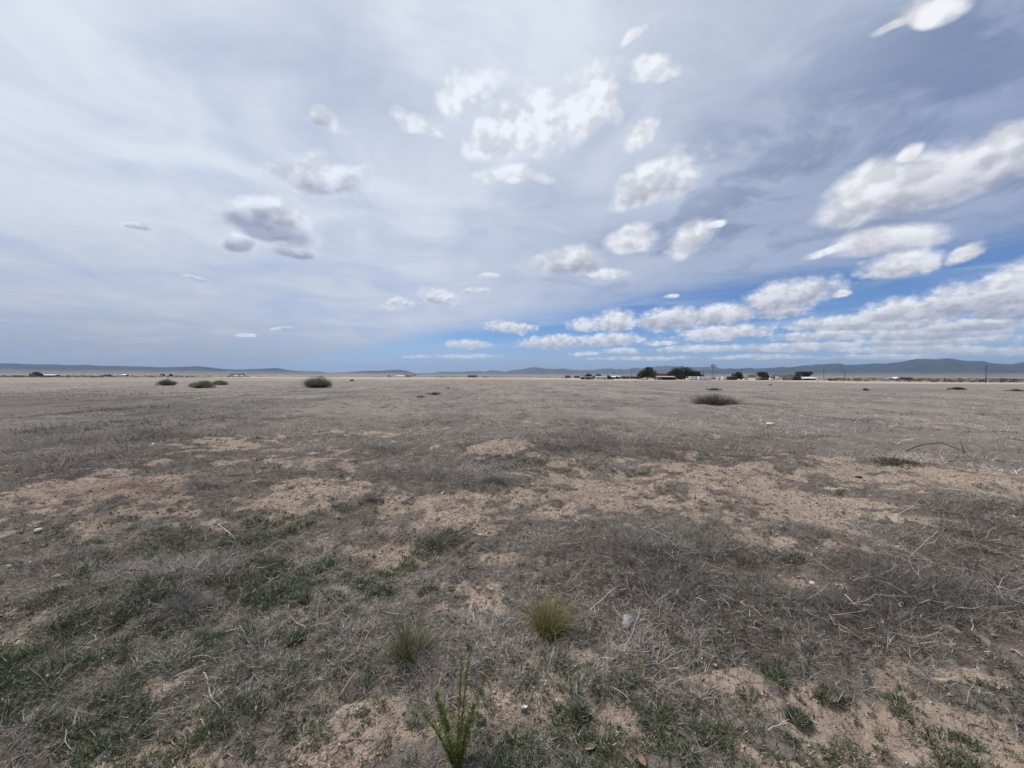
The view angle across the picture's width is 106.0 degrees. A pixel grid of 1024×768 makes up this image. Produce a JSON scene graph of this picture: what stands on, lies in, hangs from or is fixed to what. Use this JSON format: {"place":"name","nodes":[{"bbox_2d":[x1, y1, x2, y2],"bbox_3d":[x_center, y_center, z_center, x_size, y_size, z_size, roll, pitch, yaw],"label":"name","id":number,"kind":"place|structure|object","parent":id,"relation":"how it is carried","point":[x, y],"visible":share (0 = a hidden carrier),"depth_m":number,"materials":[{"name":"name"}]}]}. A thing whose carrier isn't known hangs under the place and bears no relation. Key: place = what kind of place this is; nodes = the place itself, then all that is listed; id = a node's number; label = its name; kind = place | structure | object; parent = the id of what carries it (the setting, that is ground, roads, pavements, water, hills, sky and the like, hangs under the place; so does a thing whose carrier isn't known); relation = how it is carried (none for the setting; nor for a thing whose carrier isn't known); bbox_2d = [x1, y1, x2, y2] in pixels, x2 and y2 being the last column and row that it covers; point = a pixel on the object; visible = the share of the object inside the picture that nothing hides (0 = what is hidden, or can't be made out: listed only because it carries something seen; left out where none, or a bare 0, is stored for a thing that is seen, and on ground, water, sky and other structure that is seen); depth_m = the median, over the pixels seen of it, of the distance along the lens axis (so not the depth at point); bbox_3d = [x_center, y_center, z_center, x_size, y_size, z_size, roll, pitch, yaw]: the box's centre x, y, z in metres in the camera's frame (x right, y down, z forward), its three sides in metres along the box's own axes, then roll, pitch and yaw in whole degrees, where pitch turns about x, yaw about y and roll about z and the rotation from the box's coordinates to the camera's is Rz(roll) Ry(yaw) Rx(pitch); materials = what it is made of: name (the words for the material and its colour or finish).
{"place":"outdoors","nodes":[
{"label":"outdoors","id":0,"kind":"place"},
{"bbox_2d":[0,363,424,374],"bbox_3d":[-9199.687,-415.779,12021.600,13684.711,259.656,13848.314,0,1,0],"label":"hills","id":1,"kind":"structure","parent":0,"point":[7,368],"depth_m":9857.72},
{"bbox_2d":[0,374,1023,767],"bbox_3d":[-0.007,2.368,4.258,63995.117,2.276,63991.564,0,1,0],"label":"ground","id":2,"kind":"structure","parent":0,"point":[976,442],"depth_m":3.78,"materials":[{"name":"brown soil"}]},
{"bbox_2d":[28,372,42,375],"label":"tree","id":3,"kind":"object","parent":2,"relation":"on","point":[37,373],"visible":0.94,"depth_m":637.83,"materials":[{"name":"green plant"}]},
{"bbox_2d":[33,528,42,532],"bbox_3d":[-4.607,1.422,3.750,0.055,0.038,0.071,0,1,-16],"label":"pale stone","id":4,"kind":"object","parent":2,"relation":"on","point":[37,530],"visible":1,"depth_m":3.73,"materials":[{"name":"stone"}]},
{"bbox_2d":[0,616,87,660],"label":"weed clump","id":5,"kind":"object","parent":2,"relation":"on","point":[59,634],"visible":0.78,"depth_m":2.26,"materials":[{"name":"green plant"}]},
{"bbox_2d":[24,576,81,605],"bbox_3d":[-3.151,1.429,2.676,0.349,0.109,0.321,0,1,0],"label":"weed clump","id":6,"kind":"object","parent":2,"relation":"on","point":[47,594],"visible":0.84,"depth_m":2.66,"materials":[{"name":"green plant"}]},
{"bbox_2d":[61,676,73,684],"bbox_3d":[-2.275,1.519,1.973,0.042,0.040,0.058,0,1,-25],"label":"dark stone","id":7,"kind":"object","parent":2,"relation":"on","point":[70,681],"visible":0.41,"depth_m":1.97,"materials":[{"name":"grey stone"}]},
{"bbox_2d":[155,378,177,385],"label":"shrub","id":8,"kind":"object","parent":2,"relation":"on","point":[164,382],"visible":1,"depth_m":71.99,"materials":[{"name":"green plant"}]},
{"bbox_2d":[133,583,231,628],"bbox_3d":[-2.186,1.469,2.605,0.630,0.203,0.473,0,1,0],"label":"clump","id":9,"kind":"object","parent":2,"relation":"on","point":[186,601],"visible":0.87,"depth_m":2.59,"materials":[{"name":"grey plant"}]},
{"bbox_2d":[168,477,226,491],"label":"dead bush","id":10,"kind":"object","parent":2,"relation":"on","point":[206,485],"visible":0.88,"depth_m":5.18,"materials":[{"name":"grey plant"}]},
{"bbox_2d":[185,380,217,387],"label":"shrub","id":11,"kind":"object","parent":2,"relation":"on","point":[204,384],"visible":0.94,"depth_m":48.13,"materials":[{"name":"green plant"}]},
{"bbox_2d":[194,626,217,639],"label":"weed clump","id":12,"kind":"object","parent":2,"relation":"on","point":[198,632],"visible":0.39,"depth_m":2.38,"materials":[{"name":"green plant"}]},
{"bbox_2d":[194,667,223,736],"bbox_3d":[-1.475,1.525,1.890,0.595,0.028,0.040,1,2,41],"label":"twig","id":13,"kind":"object","parent":2,"relation":"on","point":[210,694],"visible":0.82,"depth_m":1.90,"materials":[{"name":"grey wood"}]},
{"bbox_2d":[210,380,228,384],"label":"shrub","id":14,"kind":"object","parent":2,"relation":"on","point":[219,382],"visible":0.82,"depth_m":69.33,"materials":[{"name":"green plant"}]},
{"bbox_2d":[218,524,234,538],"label":"twig","id":15,"kind":"object","parent":2,"relation":"on","point":[226,530],"visible":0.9,"depth_m":3.92,"materials":[{"name":"grey wood"}]},
{"bbox_2d":[235,512,265,526],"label":"weed clump","id":16,"kind":"object","parent":2,"relation":"on","point":[241,523],"visible":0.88,"depth_m":4.09,"materials":[{"name":"green plant"}]},
{"bbox_2d":[242,526,289,545],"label":"weed clump","id":17,"kind":"object","parent":2,"relation":"on","point":[267,537],"visible":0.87,"depth_m":3.74,"materials":[{"name":"green plant"}]},
{"bbox_2d":[269,590,270,621],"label":"twig","id":18,"kind":"object","parent":2,"relation":"on","point":[269,607],"visible":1,"depth_m":2.40,"materials":[{"name":"grey wood"}]},
{"bbox_2d":[250,551,291,568],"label":"weed clump","id":19,"kind":"object","parent":2,"relation":"on","point":[271,559],"visible":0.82,"depth_m":3.25,"materials":[{"name":"green plant"}]},
{"bbox_2d":[285,629,310,645],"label":"weed clump","id":20,"kind":"object","parent":2,"relation":"on","point":[300,635],"visible":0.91,"depth_m":2.29,"materials":[{"name":"green plant"}]},
{"bbox_2d":[290,615,306,628],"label":"twig","id":21,"kind":"object","parent":2,"relation":"on","point":[298,624],"visible":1,"depth_m":2.38,"materials":[{"name":"grey wood"}]},
{"bbox_2d":[288,587,318,608],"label":"weed clump","id":22,"kind":"object","parent":2,"relation":"on","point":[304,598],"visible":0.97,"depth_m":2.64,"materials":[{"name":"green plant"}]},
{"bbox_2d":[290,557,331,578],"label":"weed clump","id":23,"kind":"object","parent":2,"relation":"on","point":[306,567],"visible":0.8,"depth_m":3.10,"materials":[{"name":"green plant"}]},
{"bbox_2d":[300,375,332,387],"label":"shrub","id":24,"kind":"object","parent":2,"relation":"on","point":[319,382],"visible":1,"depth_m":49.91,"materials":[{"name":"green plant"}]},
{"bbox_2d":[331,502,353,510],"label":"weed clump","id":25,"kind":"object","parent":2,"relation":"on","point":[339,507],"visible":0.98,"depth_m":4.47,"materials":[{"name":"green plant"}]},
{"bbox_2d":[321,737,378,750],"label":"twig","id":26,"kind":"object","parent":2,"relation":"on","point":[347,740],"visible":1,"depth_m":1.66,"materials":[{"name":"grey wood"}]},
{"bbox_2d":[359,492,381,502],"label":"dead bush","id":27,"kind":"object","parent":2,"relation":"on","point":[369,498],"visible":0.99,"depth_m":4.79,"materials":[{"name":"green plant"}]},
{"bbox_2d":[360,608,407,624],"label":"twig","id":28,"kind":"object","parent":2,"relation":"on","point":[385,612],"visible":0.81,"depth_m":2.48,"materials":[{"name":"grey wood"}]},
{"bbox_2d":[370,578,399,598],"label":"weed clump","id":29,"kind":"object","parent":2,"relation":"on","point":[382,588],"visible":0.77,"depth_m":2.82,"materials":[{"name":"green plant"}]},
{"bbox_2d":[357,595,465,687],"bbox_3d":[-0.559,1.382,2.118,0.650,0.375,0.651,0,1,0],"label":"grass tussock","id":30,"kind":"object","parent":2,"relation":"on","point":[406,650],"depth_m":2.12,"materials":[{"name":"green plant"}]},
{"bbox_2d":[413,582,447,597],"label":"weed clump","id":31,"kind":"object","parent":2,"relation":"on","point":[431,588],"visible":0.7,"depth_m":2.75,"materials":[{"name":"green plant"}]},
{"bbox_2d":[420,530,464,551],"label":"weed clump","id":32,"kind":"object","parent":2,"relation":"on","point":[442,540],"visible":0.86,"depth_m":3.60,"materials":[{"name":"green plant"}]},
{"bbox_2d":[445,583,453,587],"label":"dry leaf","id":33,"kind":"object","parent":2,"relation":"on","point":[448,586],"visible":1,"depth_m":2.82,"materials":[{"name":"beige plant"}]},
{"bbox_2d":[419,646,489,767],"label":"tall green weed","id":34,"kind":"object","parent":2,"relation":"on","point":[451,747],"visible":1,"depth_m":1.55,"materials":[{"name":"green plant"}]},
{"bbox_2d":[468,471,519,486],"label":"dead bush","id":35,"kind":"object","parent":2,"relation":"on","point":[498,477],"visible":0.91,"depth_m":5.54,"materials":[{"name":"grey plant"}]},
{"bbox_2d":[0,424,1023,767],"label":"ground weeds","id":36,"kind":"object","parent":2,"relation":"on","point":[12,668],"visible":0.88,"depth_m":1.95,"materials":[{"name":"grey plant"}]},
{"bbox_2d":[0,401,1023,767],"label":"soil crumbs","id":37,"kind":"object","parent":2,"relation":"on","point":[552,589],"visible":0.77,"depth_m":3.52,"materials":[{"name":"brown soil"}]},
{"bbox_2d":[3,375,1023,382],"bbox_3d":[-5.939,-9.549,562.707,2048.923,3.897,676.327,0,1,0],"label":"desert scrub","id":38,"kind":"object","parent":2,"relation":"on","point":[964,380],"visible":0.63,"depth_m":438.55,"materials":[{"name":"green plant"}]},
{"bbox_2d":[508,583,589,648],"bbox_3d":[0.235,1.409,2.385,0.575,0.330,0.535,0,1,-20],"label":"grass tussock","id":39,"kind":"object","parent":2,"relation":"on","point":[547,623],"depth_m":2.35,"materials":[{"name":"green plant"}]},
{"bbox_2d":[568,663,580,692],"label":"tall green weed","id":40,"kind":"object","parent":2,"relation":"on","point":[577,681],"visible":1,"depth_m":1.92,"materials":[{"name":"green plant"}]},
{"bbox_2d":[570,562,586,590],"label":"twig","id":41,"kind":"object","parent":2,"relation":"on","point":[576,578],"visible":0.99,"depth_m":2.75,"materials":[{"name":"grey wood"}]},
{"bbox_2d":[566,693,597,726],"bbox_3d":[0.335,1.515,1.809,0.202,0.085,0.205,0,1,0],"label":"weed clump","id":42,"kind":"object","parent":2,"relation":"on","point":[581,709],"visible":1,"depth_m":1.79,"materials":[{"name":"green plant"}]},
{"bbox_2d":[584,376,592,379],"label":"grey barn","id":43,"kind":"structure","parent":2,"relation":"on","point":[588,377],"depth_m":335.47,"materials":[{"name":"metal"}]},
{"bbox_2d":[585,744,595,749],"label":"dry leaf","id":44,"kind":"object","parent":2,"relation":"on","point":[590,746],"visible":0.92,"depth_m":1.66,"materials":[{"name":"beige plant"}]},
{"bbox_2d":[595,376,606,379],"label":"white house","id":45,"kind":"structure","parent":2,"relation":"on","point":[600,377],"depth_m":338.99,"materials":[{"name":"beige paint"}]},
{"bbox_2d":[592,681,617,698],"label":"tall green weed","id":46,"kind":"object","parent":2,"relation":"on","point":[602,691],"visible":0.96,"depth_m":1.92,"materials":[{"name":"green plant"}]},
{"bbox_2d":[622,376,634,378],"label":"long dark house","id":47,"kind":"structure","parent":2,"relation":"on","point":[628,377],"depth_m":425.96,"materials":[{"name":"grey"}]},
{"bbox_2d":[630,654,646,685],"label":"tall green weed","id":48,"kind":"object","parent":2,"relation":"on","point":[639,677],"visible":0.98,"depth_m":2.01,"materials":[{"name":"green plant"}]},
{"bbox_2d":[635,754,645,765],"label":"dry leaf","id":49,"kind":"object","parent":2,"relation":"on","point":[641,759],"visible":1,"depth_m":1.60,"materials":[{"name":"beige plant"}]},
{"bbox_2d":[637,367,658,378],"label":"tree","id":50,"kind":"object","parent":2,"relation":"on","point":[646,372],"visible":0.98,"depth_m":333.38,"materials":[{"name":"green plant"}]},
{"bbox_2d":[654,376,674,379],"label":"open barn","id":51,"kind":"structure","parent":2,"relation":"on","point":[664,377],"depth_m":325.00,"materials":[{"name":"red metal"}]},
{"bbox_2d":[666,367,683,379],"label":"tree","id":52,"kind":"object","parent":2,"relation":"on","point":[670,372],"visible":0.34,"depth_m":346.29,"materials":[{"name":"green plant"}]},
{"bbox_2d":[670,366,698,379],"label":"tree","id":53,"kind":"object","parent":2,"relation":"on","point":[683,372],"visible":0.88,"depth_m":337.02,"materials":[{"name":"green plant"}]},
{"bbox_2d":[688,376,697,379],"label":"mobile home","id":54,"kind":"object","parent":2,"relation":"on","point":[692,377],"visible":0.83,"depth_m":328.27,"materials":[{"name":"white paint"}]},
{"bbox_2d":[698,376,707,379],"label":"travel trailer","id":55,"kind":"object","parent":2,"relation":"on","point":[702,377],"visible":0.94,"depth_m":320.72,"materials":[{"name":"white paint"}]},
{"bbox_2d":[672,392,743,405],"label":"bush","id":56,"kind":"object","parent":2,"relation":"on","point":[714,399],"visible":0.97,"depth_m":21.31,"materials":[{"name":"grey plant"}]},
{"bbox_2d":[726,376,736,379],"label":"red shed","id":57,"kind":"structure","parent":2,"relation":"on","point":[732,377],"depth_m":329.73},
{"bbox_2d":[731,371,743,378],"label":"tree","id":58,"kind":"object","parent":2,"relation":"on","point":[737,374],"visible":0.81,"depth_m":342.84,"materials":[{"name":"green plant"}]},
{"bbox_2d":[747,375,758,379],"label":"little barn","id":59,"kind":"structure","parent":2,"relation":"on","point":[752,377],"depth_m":326.03,"materials":[{"name":"beige paint"}]},
{"bbox_2d":[758,577,762,611],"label":"twig","id":60,"kind":"object","parent":2,"relation":"on","point":[761,594],"visible":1,"depth_m":2.48,"materials":[{"name":"grey wood"}]},
{"bbox_2d":[756,371,769,376],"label":"tree","id":61,"kind":"object","parent":2,"relation":"on","point":[762,374],"visible":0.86,"depth_m":342.63,"materials":[{"name":"green plant"}]},
{"bbox_2d":[760,377,774,379],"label":"shipping container","id":62,"kind":"object","parent":2,"relation":"on","point":[764,378],"visible":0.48,"depth_m":326.71,"materials":[{"name":"metal"}]},
{"bbox_2d":[774,374,797,379],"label":"tan house","id":63,"kind":"structure","parent":2,"relation":"on","point":[786,376],"depth_m":326.48,"materials":[{"name":"paint"}]},
{"bbox_2d":[775,546,811,563],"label":"weed clump","id":64,"kind":"object","parent":2,"relation":"on","point":[788,558],"visible":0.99,"depth_m":3.16,"materials":[{"name":"green plant"}]},
{"bbox_2d":[772,695,820,730],"bbox_3d":[1.359,1.558,1.847,0.215,0.092,0.169,1,2,36],"label":"weed clump","id":65,"kind":"object","parent":2,"relation":"on","point":[804,719],"visible":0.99,"depth_m":1.83,"materials":[{"name":"green plant"}]},
{"bbox_2d":[795,371,812,376],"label":"tree","id":66,"kind":"object","parent":2,"relation":"on","point":[803,373],"visible":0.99,"depth_m":337.69,"materials":[{"name":"green plant"}]},
{"bbox_2d":[801,377,818,379],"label":"white roof building","id":67,"kind":"structure","parent":2,"relation":"on","point":[808,378],"depth_m":330.98,"materials":[{"name":"metal"}]},
{"bbox_2d":[807,674,852,707],"bbox_3d":[1.581,1.527,1.941,0.221,0.091,0.216,0,1,-17],"label":"weed clump","id":68,"kind":"object","parent":2,"relation":"on","point":[842,700],"visible":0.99,"depth_m":1.92,"materials":[{"name":"green plant"}]},
{"bbox_2d":[869,456,918,465],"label":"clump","id":69,"kind":"object","parent":2,"relation":"on","point":[895,460],"visible":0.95,"depth_m":7.00,"materials":[{"name":"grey plant"}]},
{"bbox_2d":[900,377,913,379],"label":"distant dark house","id":70,"kind":"structure","parent":2,"relation":"on","point":[908,378],"depth_m":417.30,"materials":[{"name":"brown"}]},
{"bbox_2d":[909,530,937,558],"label":"twig","id":71,"kind":"object","parent":2,"relation":"on","point":[923,544],"visible":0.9,"depth_m":3.16,"materials":[{"name":"grey wood"}]},
{"bbox_2d":[906,442,964,451],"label":"branch","id":72,"kind":"object","parent":2,"relation":"on","point":[935,443],"visible":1,"depth_m":7.93,"materials":[{"name":"grey wood"}]},
{"bbox_2d":[927,675,947,682],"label":"dry leaf","id":73,"kind":"object","parent":2,"relation":"on","point":[938,679],"visible":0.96,"depth_m":1.97,"materials":[{"name":"beige plant"}]},
{"bbox_2d":[946,387,965,389],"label":"brush pile","id":74,"kind":"object","parent":2,"relation":"on","point":[958,388],"visible":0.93,"depth_m":59.16,"materials":[{"name":"grey plant"}]},
{"bbox_2d":[917,720,997,767],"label":"weed clump","id":75,"kind":"object","parent":2,"relation":"on","point":[950,732],"visible":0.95,"depth_m":1.66,"materials":[{"name":"green plant"}]},
{"bbox_2d":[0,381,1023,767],"bbox_3d":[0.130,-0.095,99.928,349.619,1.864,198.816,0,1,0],"label":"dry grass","id":76,"kind":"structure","parent":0,"point":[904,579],"depth_m":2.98,"materials":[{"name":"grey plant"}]},
{"bbox_2d":[0,0,1023,372],"label":"sky","id":77,"kind":"structure","parent":0,"point":[329,186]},
{"bbox_2d":[419,366,721,375],"bbox_3d":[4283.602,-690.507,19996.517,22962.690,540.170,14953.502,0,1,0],"label":"hills","id":78,"kind":"structure","parent":0,"point":[533,371],"depth_m":19010.15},
{"bbox_2d":[691,358,1023,376],"bbox_3d":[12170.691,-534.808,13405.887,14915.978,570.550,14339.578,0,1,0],"label":"hills","id":79,"kind":"structure","parent":0,"point":[945,367],"depth_m":10967.78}
]}

